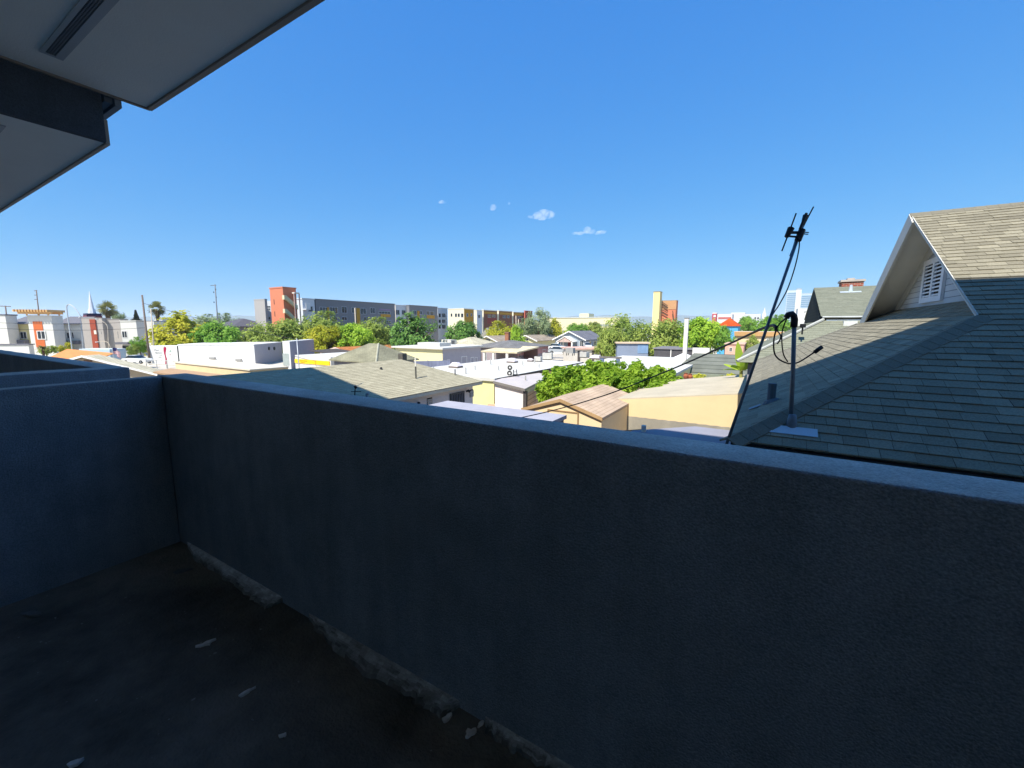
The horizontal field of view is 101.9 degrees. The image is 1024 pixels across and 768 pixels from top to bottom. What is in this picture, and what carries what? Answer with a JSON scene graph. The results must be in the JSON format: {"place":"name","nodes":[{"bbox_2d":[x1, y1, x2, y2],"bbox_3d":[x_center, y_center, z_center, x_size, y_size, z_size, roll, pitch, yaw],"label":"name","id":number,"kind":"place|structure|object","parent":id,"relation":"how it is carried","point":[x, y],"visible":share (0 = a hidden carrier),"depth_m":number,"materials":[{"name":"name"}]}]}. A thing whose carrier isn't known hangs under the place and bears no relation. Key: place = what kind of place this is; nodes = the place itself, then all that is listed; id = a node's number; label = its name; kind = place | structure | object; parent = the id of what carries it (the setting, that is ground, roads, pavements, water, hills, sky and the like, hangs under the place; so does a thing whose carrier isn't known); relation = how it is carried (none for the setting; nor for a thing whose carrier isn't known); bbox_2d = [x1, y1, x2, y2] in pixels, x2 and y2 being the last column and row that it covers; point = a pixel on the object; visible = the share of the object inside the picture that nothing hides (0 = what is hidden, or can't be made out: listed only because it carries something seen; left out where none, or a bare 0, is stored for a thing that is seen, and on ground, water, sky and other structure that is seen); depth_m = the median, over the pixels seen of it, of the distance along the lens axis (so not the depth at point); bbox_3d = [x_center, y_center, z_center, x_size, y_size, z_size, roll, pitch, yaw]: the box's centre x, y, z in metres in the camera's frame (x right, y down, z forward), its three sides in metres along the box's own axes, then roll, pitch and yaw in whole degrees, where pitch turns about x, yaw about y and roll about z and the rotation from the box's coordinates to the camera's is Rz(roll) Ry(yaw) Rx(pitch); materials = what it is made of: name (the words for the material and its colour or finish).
{"place":"outdoors","nodes":[
{"label":"outdoors","id":0,"kind":"place"},
{"bbox_2d":[0,344,34,353],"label":"white garage","id":1,"kind":"structure","parent":0,"point":[26,348],"depth_m":92.96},
{"bbox_2d":[51,349,112,358],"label":"orange roof shed","id":2,"kind":"structure","parent":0,"point":[68,353],"depth_m":72.95,"materials":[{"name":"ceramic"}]},
{"bbox_2d":[70,354,159,376],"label":"tan gable house","id":3,"kind":"structure","parent":0,"point":[137,370],"depth_m":52.89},
{"bbox_2d":[17,315,255,321],"bbox_3d":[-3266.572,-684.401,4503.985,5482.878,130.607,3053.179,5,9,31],"label":"hills","id":4,"kind":"structure","parent":0,"point":[252,318],"depth_m":4072.09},
{"bbox_2d":[0,0,324,212],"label":"apartment building","id":5,"kind":"structure","parent":0,"point":[74,74],"depth_m":2.31,"materials":[{"name":"paint"}]},
{"bbox_2d":[0,350,130,387],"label":"neighbour balcony","id":6,"kind":"structure","parent":5,"relation":"attached to","point":[17,369],"depth_m":3.07,"materials":[{"name":"blue paint"}]},
{"bbox_2d":[0,541,543,767],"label":"balcony floor","id":7,"kind":"structure","parent":5,"relation":"attached to","point":[112,667],"depth_m":1.61,"materials":[{"name":"concrete"}]},
{"bbox_2d":[0,376,179,607],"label":"partition wall","id":8,"kind":"structure","parent":7,"relation":"attached to","point":[87,488],"depth_m":2.30,"materials":[{"name":"blue paint"}]},
{"bbox_2d":[187,541,282,608],"bbox_3d":[-1.663,1.068,2.373,1.096,0.029,0.089,5,9,31],"label":"coating strip","id":9,"kind":"object","parent":7,"relation":"on","point":[261,595],"visible":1,"depth_m":2.28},
{"bbox_2d":[309,613,459,718],"bbox_3d":[-0.619,1.157,1.744,0.942,0.029,0.102,5,9,31],"label":"coating strip","id":10,"kind":"object","parent":7,"relation":"on","point":[366,662],"visible":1,"depth_m":1.68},
{"bbox_2d":[485,717,573,767],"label":"coating strip","id":11,"kind":"object","parent":7,"relation":"on","point":[513,742],"visible":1,"depth_m":1.38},
{"bbox_2d":[156,373,1023,767],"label":"parapet wall","id":12,"kind":"structure","parent":7,"relation":"attached to","point":[582,597],"depth_m":1.14,"materials":[{"name":"blue paint"}]},
{"bbox_2d":[173,360,288,374],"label":"tan low building","id":13,"kind":"structure","parent":0,"point":[219,367],"depth_m":37.47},
{"bbox_2d":[269,287,301,325],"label":"stair tower","id":14,"kind":"structure","parent":0,"point":[283,301],"depth_m":106.87,"materials":[{"name":"paint"}]},
{"bbox_2d":[282,339,314,368],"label":"white box building","id":15,"kind":"structure","parent":0,"point":[305,346],"depth_m":74.08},
{"bbox_2d":[296,298,314,323],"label":"apartment block","id":16,"kind":"structure","parent":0,"point":[307,306],"depth_m":122.47,"materials":[{"name":"grey concrete"}]},
{"bbox_2d":[211,358,482,404],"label":"grey house","id":17,"kind":"structure","parent":0,"point":[401,380],"depth_m":17.56,"materials":[{"name":"green"}]},
{"bbox_2d":[450,391,464,402],"bbox_3d":[-2.646,1.517,20.262,0.075,2.249,1.082,5,9,31],"label":"window","id":18,"kind":"structure","parent":17,"relation":"in","point":[458,396],"depth_m":20.23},
{"bbox_2d":[328,343,418,364],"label":"hip roof house","id":19,"kind":"structure","parent":0,"point":[371,352],"depth_m":43.54,"materials":[{"name":"beige"}]},
{"bbox_2d":[50,328,716,369],"bbox_3d":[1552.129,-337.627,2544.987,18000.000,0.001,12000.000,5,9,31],"label":"ground","id":20,"kind":"structure","parent":0,"point":[557,357],"depth_m":83.84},
{"bbox_2d":[0,314,19,343],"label":"townhouse","id":21,"kind":"structure","parent":20,"relation":"on","point":[10,334],"depth_m":105.78,"materials":[{"name":"paint"}]},
{"bbox_2d":[17,317,30,343],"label":"townhouse","id":22,"kind":"structure","parent":20,"relation":"on","point":[25,337],"depth_m":108.81,"materials":[{"name":"beige concrete"}]},
{"bbox_2d":[26,315,66,355],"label":"townhouse","id":23,"kind":"structure","parent":20,"relation":"on","point":[47,330],"depth_m":103.18,"materials":[{"name":"paint"}]},
{"bbox_2d":[12,309,64,315],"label":"pergola","id":24,"kind":"object","parent":23,"relation":"on","point":[31,311],"visible":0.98,"depth_m":101.52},
{"bbox_2d":[63,317,96,349],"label":"townhouse","id":25,"kind":"structure","parent":20,"relation":"on","point":[75,329],"depth_m":109.10,"materials":[{"name":"grey concrete"}]},
{"bbox_2d":[83,291,101,317],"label":"church steeple","id":26,"kind":"object","parent":20,"relation":"on","point":[91,312],"visible":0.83,"depth_m":115.15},
{"bbox_2d":[81,318,109,348],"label":"townhouse","id":27,"kind":"structure","parent":20,"relation":"on","point":[93,334],"depth_m":104.94,"materials":[{"name":"paint"}]},
{"bbox_2d":[79,348,126,359],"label":"blue trailer","id":28,"kind":"object","parent":20,"relation":"on","point":[122,351],"visible":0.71,"depth_m":80.59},
{"bbox_2d":[96,300,117,318],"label":"palm tree","id":29,"kind":"object","parent":20,"relation":"on","point":[106,313],"visible":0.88,"depth_m":149.69,"materials":[{"name":"green plant"}]},
{"bbox_2d":[106,319,127,347],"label":"townhouse","id":30,"kind":"structure","parent":20,"relation":"on","point":[115,335],"depth_m":106.94,"materials":[{"name":"paint"}]},
{"bbox_2d":[115,320,147,355],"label":"townhouse","id":31,"kind":"structure","parent":20,"relation":"on","point":[127,333],"depth_m":103.83,"materials":[{"name":"paint"}]},
{"bbox_2d":[121,355,153,363],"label":"parked car","id":32,"kind":"object","parent":20,"relation":"on","point":[140,359],"visible":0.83,"depth_m":74.11,"materials":[{"name":"paint"}]},
{"bbox_2d":[129,336,146,354],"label":"broadleaf tree","id":33,"kind":"object","parent":20,"relation":"on","point":[142,344],"visible":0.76,"depth_m":91.73,"materials":[{"name":"green plant"}]},
{"bbox_2d":[141,295,150,357],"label":"utility pole","id":34,"kind":"object","parent":20,"relation":"on","point":[146,334],"visible":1,"depth_m":81.89,"materials":[{"name":"brown wood"}]},
{"bbox_2d":[148,301,165,320],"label":"palm tree","id":35,"kind":"object","parent":20,"relation":"on","point":[158,312],"visible":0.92,"depth_m":139.70,"materials":[{"name":"green plant"}]},
{"bbox_2d":[149,345,179,363],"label":"white sign trailer","id":36,"kind":"object","parent":20,"relation":"on","point":[157,352],"visible":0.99,"depth_m":82.59,"materials":[{"name":"metal"}]},
{"bbox_2d":[142,309,205,355],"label":"broadleaf tree","id":37,"kind":"object","parent":20,"relation":"on","point":[181,326],"visible":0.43,"depth_m":94.78,"materials":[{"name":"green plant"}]},
{"bbox_2d":[153,368,221,375],"bbox_3d":[-22.483,1.327,29.050,8.265,4.350,1.100,5,9,31],"label":"brown lean to","id":38,"kind":"object","parent":20,"relation":"on","point":[169,371],"visible":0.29,"depth_m":29.44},
{"bbox_2d":[187,320,241,342],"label":"broadleaf tree","id":39,"kind":"object","parent":20,"relation":"on","point":[211,332],"visible":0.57,"depth_m":87.76,"materials":[{"name":"green plant"}]},
{"bbox_2d":[177,342,282,363],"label":"white box building","id":40,"kind":"structure","parent":20,"relation":"on","point":[259,352],"depth_m":79.38,"materials":[{"name":"paint"}]},
{"bbox_2d":[217,319,260,341],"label":"dark roof house","id":41,"kind":"structure","parent":20,"relation":"on","point":[241,323],"depth_m":113.18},
{"bbox_2d":[237,328,276,341],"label":"broadleaf tree","id":42,"kind":"object","parent":20,"relation":"on","point":[256,336],"visible":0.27,"depth_m":92.03,"materials":[{"name":"green plant"}]},
{"bbox_2d":[254,299,268,331],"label":"apartment block","id":43,"kind":"structure","parent":20,"relation":"on","point":[261,309],"depth_m":114.70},
{"bbox_2d":[238,318,311,355],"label":"broadleaf tree","id":44,"kind":"object","parent":20,"relation":"on","point":[289,329],"visible":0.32,"depth_m":96.34,"materials":[{"name":"green plant"}]},
{"bbox_2d":[295,352,345,367],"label":"sign building","id":45,"kind":"structure","parent":20,"relation":"on","point":[311,360],"depth_m":58.37,"materials":[{"name":"paint"}]},
{"bbox_2d":[297,310,345,342],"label":"broadleaf tree","id":46,"kind":"object","parent":20,"relation":"on","point":[315,322],"visible":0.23,"depth_m":101.48,"materials":[{"name":"green plant"}]},
{"bbox_2d":[299,325,352,353],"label":"broadleaf tree","id":47,"kind":"object","parent":20,"relation":"on","point":[321,335],"visible":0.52,"depth_m":95.83,"materials":[{"name":"yellow plant"}]},
{"bbox_2d":[332,322,375,346],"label":"broadleaf tree","id":48,"kind":"object","parent":20,"relation":"on","point":[354,334],"visible":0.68,"depth_m":98.99,"materials":[{"name":"green plant"}]},
{"bbox_2d":[314,299,394,339],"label":"apartment block","id":49,"kind":"structure","parent":20,"relation":"on","point":[344,310],"depth_m":137.31,"materials":[{"name":"grey concrete"}]},
{"bbox_2d":[357,317,396,344],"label":"broadleaf tree","id":50,"kind":"object","parent":20,"relation":"on","point":[380,331],"visible":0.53,"depth_m":109.86,"materials":[{"name":"green plant"}]},
{"bbox_2d":[388,312,441,349],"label":"broadleaf tree","id":51,"kind":"object","parent":20,"relation":"on","point":[413,333],"visible":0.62,"depth_m":83.44,"materials":[{"name":"green plant"}]},
{"bbox_2d":[414,360,449,366],"bbox_3d":[-12.377,-2.179,61.174,6.507,2.613,0.140,-2,8,-18],"label":"board fence","id":52,"kind":"object","parent":20,"relation":"on","point":[435,363],"visible":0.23,"depth_m":61.31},
{"bbox_2d":[448,308,473,336],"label":"apartment bay","id":53,"kind":"object","parent":20,"relation":"on","point":[455,315],"visible":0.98,"depth_m":173.17,"materials":[{"name":"paint"}]},
{"bbox_2d":[443,320,483,339],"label":"broadleaf tree","id":54,"kind":"object","parent":20,"relation":"on","point":[464,330],"visible":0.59,"depth_m":97.27,"materials":[{"name":"green plant"}]},
{"bbox_2d":[440,337,492,344],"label":"hip cottage","id":55,"kind":"structure","parent":20,"relation":"on","point":[471,341],"depth_m":91.14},
{"bbox_2d":[474,310,481,337],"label":"apartment bay","id":56,"kind":"object","parent":20,"relation":"on","point":[478,317],"visible":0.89,"depth_m":191.82,"materials":[{"name":"paint"}]},
{"bbox_2d":[482,310,496,332],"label":"apartment bay","id":57,"kind":"object","parent":20,"relation":"on","point":[489,317],"visible":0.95,"depth_m":199.93,"materials":[{"name":"paint"}]},
{"bbox_2d":[431,401,566,422],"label":"grey roof shed","id":58,"kind":"structure","parent":20,"relation":"on","point":[554,417],"depth_m":15.64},
{"bbox_2d":[523,324,777,417],"bbox_3d":[1.885,0.326,9.604,1.819,3.329,10.049,-3,8,-20],"label":"power cable","id":59,"kind":"object","parent":58,"relation":"attached to","point":[755,331],"visible":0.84,"depth_m":7.83,"materials":[{"name":"black rubber"}]},
{"bbox_2d":[485,320,516,335],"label":"broadleaf tree","id":60,"kind":"object","parent":20,"relation":"on","point":[494,330],"visible":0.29,"depth_m":133.99,"materials":[{"name":"yellow plant"}]},
{"bbox_2d":[497,310,511,329],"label":"apartment bay","id":61,"kind":"object","parent":20,"relation":"on","point":[503,316],"visible":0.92,"depth_m":212.87,"materials":[{"name":"paint"}]},
{"bbox_2d":[481,346,538,360],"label":"patio cover","id":62,"kind":"object","parent":20,"relation":"on","point":[530,352],"visible":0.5,"depth_m":82.42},
{"bbox_2d":[481,340,551,360],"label":"pink grey house","id":63,"kind":"structure","parent":20,"relation":"on","point":[515,344],"depth_m":88.09,"materials":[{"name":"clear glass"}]},
{"bbox_2d":[493,373,542,408],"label":"white shed","id":64,"kind":"structure","parent":20,"relation":"on","point":[516,392],"depth_m":27.65,"materials":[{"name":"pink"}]},
{"bbox_2d":[510,324,528,341],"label":"broadleaf tree","id":65,"kind":"object","parent":20,"relation":"on","point":[516,333],"visible":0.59,"depth_m":117.11,"materials":[{"name":"green plant"}]},
{"bbox_2d":[521,334,555,344],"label":"gabled house","id":66,"kind":"structure","parent":20,"relation":"on","point":[545,339],"depth_m":136.09,"materials":[{"name":"beige"}]},
{"bbox_2d":[523,307,554,334],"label":"broadleaf tree","id":67,"kind":"object","parent":20,"relation":"on","point":[543,326],"visible":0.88,"depth_m":143.93,"materials":[{"name":"green plant"}]},
{"bbox_2d":[548,318,568,336],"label":"broadleaf tree","id":68,"kind":"object","parent":20,"relation":"on","point":[557,328],"visible":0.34,"depth_m":148.10,"materials":[{"name":"yellow plant"}]},
{"bbox_2d":[552,331,598,346],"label":"bungalow","id":69,"kind":"object","parent":20,"relation":"on","point":[572,338],"visible":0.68,"depth_m":119.69,"materials":[{"name":"grey glass"}]},
{"bbox_2d":[564,322,587,332],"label":"broadleaf tree","id":70,"kind":"object","parent":20,"relation":"on","point":[575,327],"visible":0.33,"depth_m":153.34,"materials":[{"name":"green plant"}]},
{"bbox_2d":[547,313,626,332],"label":"cream building","id":71,"kind":"structure","parent":20,"relation":"on","point":[584,318],"depth_m":224.35,"materials":[{"name":"paint"}]},
{"bbox_2d":[561,346,614,362],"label":"long pale wall shed","id":72,"kind":"structure","parent":20,"relation":"on","point":[576,357],"depth_m":84.88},
{"bbox_2d":[534,358,683,402],"bbox_3d":[6.989,1.014,28.140,10.789,5.406,6.610,-5,9,-31],"label":"broad yard tree","id":73,"kind":"object","parent":20,"relation":"on","point":[558,380],"visible":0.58,"depth_m":26.52,"materials":[{"name":"green plant"}]},
{"bbox_2d":[594,327,628,358],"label":"broadleaf tree","id":74,"kind":"object","parent":20,"relation":"on","point":[607,344],"visible":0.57,"depth_m":82.69,"materials":[{"name":"green plant"}]},
{"bbox_2d":[597,313,648,354],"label":"broadleaf tree","id":75,"kind":"object","parent":20,"relation":"on","point":[624,322],"visible":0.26,"depth_m":86.21,"materials":[{"name":"green plant"}]},
{"bbox_2d":[565,355,692,384],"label":"flat roof building","id":76,"kind":"structure","parent":20,"relation":"on","point":[666,363],"depth_m":41.84,"materials":[{"name":"white"}]},
{"bbox_2d":[614,342,650,356],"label":"blue grey block","id":77,"kind":"structure","parent":20,"relation":"on","point":[632,348],"depth_m":79.64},
{"bbox_2d":[630,318,683,356],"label":"broadleaf tree","id":78,"kind":"object","parent":20,"relation":"on","point":[665,333],"visible":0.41,"depth_m":83.19,"materials":[{"name":"green plant"}]},
{"bbox_2d":[653,346,698,356],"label":"dark shed","id":79,"kind":"structure","parent":20,"relation":"on","point":[667,351],"depth_m":71.00,"materials":[{"name":"stone"}]},
{"bbox_2d":[617,374,746,431],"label":"cream building","id":80,"kind":"structure","parent":20,"relation":"on","point":[709,402],"depth_m":21.05,"materials":[{"name":"paint"}]},
{"bbox_2d":[682,318,689,361],"bbox_3d":[17.661,-2.494,42.529,0.437,8.468,0.437,5,9,31],"label":"white post","id":81,"kind":"object","parent":20,"relation":"on","point":[685,338],"visible":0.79,"depth_m":42.09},
{"bbox_2d":[677,316,724,353],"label":"broadleaf tree","id":82,"kind":"object","parent":20,"relation":"on","point":[702,332],"visible":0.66,"depth_m":72.27,"materials":[{"name":"green plant"}]},
{"bbox_2d":[682,353,747,378],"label":"grey metal roof house","id":83,"kind":"structure","parent":20,"relation":"on","point":[710,365],"depth_m":38.76,"materials":[{"name":"metal"}]},
{"bbox_2d":[712,324,736,353],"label":"broadleaf tree","id":84,"kind":"object","parent":20,"relation":"on","point":[723,336],"visible":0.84,"depth_m":69.81,"materials":[{"name":"green plant"}]},
{"bbox_2d":[724,342,746,354],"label":"peach house","id":85,"kind":"structure","parent":20,"relation":"on","point":[730,349],"depth_m":61.67,"materials":[{"name":"paint"}]},
{"bbox_2d":[724,342,747,377],"bbox_3d":[13.675,0.770,25.193,1.804,6.697,0.908,3,8,19],"label":"banana plant","id":86,"kind":"object","parent":20,"relation":"on","point":[740,366],"visible":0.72,"depth_m":25.03,"materials":[{"name":"green plant"}]},
{"bbox_2d":[738,316,755,330],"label":"broadleaf tree","id":87,"kind":"object","parent":20,"relation":"on","point":[745,323],"visible":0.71,"depth_m":148.66,"materials":[{"name":"green plant"}]},
{"bbox_2d":[734,331,783,343],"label":"tan store","id":88,"kind":"structure","parent":20,"relation":"on","point":[758,335],"depth_m":74.62,"materials":[{"name":"paint"}]},
{"bbox_2d":[751,316,787,330],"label":"broadleaf tree","id":89,"kind":"object","parent":20,"relation":"on","point":[761,323],"visible":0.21,"depth_m":138.75,"materials":[{"name":"green plant"}]},
{"bbox_2d":[766,314,791,331],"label":"broadleaf tree","id":90,"kind":"object","parent":20,"relation":"on","point":[780,327],"visible":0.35,"depth_m":119.23,"materials":[{"name":"green plant"}]},
{"bbox_2d":[785,290,795,321],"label":"building","id":91,"kind":"structure","parent":20,"relation":"on","point":[790,300],"depth_m":898.63,"materials":[{"name":"white glass"}]},
{"bbox_2d":[800,293,811,307],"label":"building","id":92,"kind":"structure","parent":20,"relation":"on","point":[805,299],"depth_m":937.41,"materials":[{"name":"white glass"}]},
{"bbox_2d":[406,305,437,341],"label":"apartment block","id":93,"kind":"structure","parent":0,"point":[429,312],"depth_m":166.54,"materials":[{"name":"grey concrete"}]},
{"bbox_2d":[391,342,483,363],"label":"long cream house","id":94,"kind":"structure","parent":0,"point":[433,351],"depth_m":72.16,"materials":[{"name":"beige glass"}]},
{"bbox_2d":[437,308,447,341],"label":"apartment block","id":95,"kind":"structure","parent":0,"point":[442,320],"depth_m":178.22,"materials":[{"name":"grey concrete"}]},
{"bbox_2d":[432,354,583,404],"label":"flat roof building","id":96,"kind":"structure","parent":0,"point":[488,372],"depth_m":33.74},
{"bbox_2d":[0,0,1023,320],"label":"sky","id":97,"kind":"structure","parent":0,"point":[566,158],"materials":[{"name":"blue"}]},
{"bbox_2d":[521,384,628,429],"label":"tan shed","id":98,"kind":"structure","parent":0,"point":[609,411],"depth_m":19.94,"materials":[{"name":"wood"}]},
{"bbox_2d":[549,411,576,423],"bbox_3d":[2.372,3.068,19.621,1.461,3.556,0.028,5,9,31],"label":"garage door","id":99,"kind":"structure","parent":98,"relation":"in","point":[571,417],"depth_m":19.23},
{"bbox_2d":[533,315,781,326],"bbox_3d":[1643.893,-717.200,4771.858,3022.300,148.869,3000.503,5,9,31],"label":"hills","id":100,"kind":"structure","parent":0,"point":[648,319],"depth_m":4454.93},
{"bbox_2d":[652,291,662,334],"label":"lookout tower","id":101,"kind":"structure","parent":0,"point":[657,304],"depth_m":140.28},
{"bbox_2d":[661,300,677,321],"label":"orange tower block","id":102,"kind":"structure","parent":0,"point":[669,309],"depth_m":141.91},
{"bbox_2d":[631,425,730,444],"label":"flat roof shed","id":103,"kind":"structure","parent":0,"point":[704,434],"depth_m":10.37,"materials":[{"name":"white"}]},
{"bbox_2d":[717,318,740,353],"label":"orange roof house","id":104,"kind":"structure","parent":0,"point":[732,324],"depth_m":110.90,"materials":[{"name":"tile"}]},
{"bbox_2d":[736,278,876,378],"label":"green shingle house","id":105,"kind":"structure","parent":0,"point":[844,304],"depth_m":18.28,"materials":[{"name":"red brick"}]},
{"bbox_2d":[720,202,1023,482],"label":"shingled house","id":106,"kind":"structure","parent":0,"point":[920,365],"depth_m":4.79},
{"bbox_2d":[725,206,813,443],"bbox_3d":[2.809,-0.631,4.488,1.116,2.591,0.093,-3,8,-22],"label":"tv aerial","id":107,"kind":"object","parent":106,"relation":"attached to","point":[800,233],"visible":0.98,"depth_m":4.46,"materials":[{"name":"black metal"}]},
{"bbox_2d":[770,311,822,448],"bbox_3d":[3.019,-0.036,4.427,0.469,1.470,0.469,5,9,31],"label":"service mast","id":108,"kind":"object","parent":106,"relation":"on","point":[791,428],"visible":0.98,"depth_m":4.40,"materials":[{"name":"metal"}]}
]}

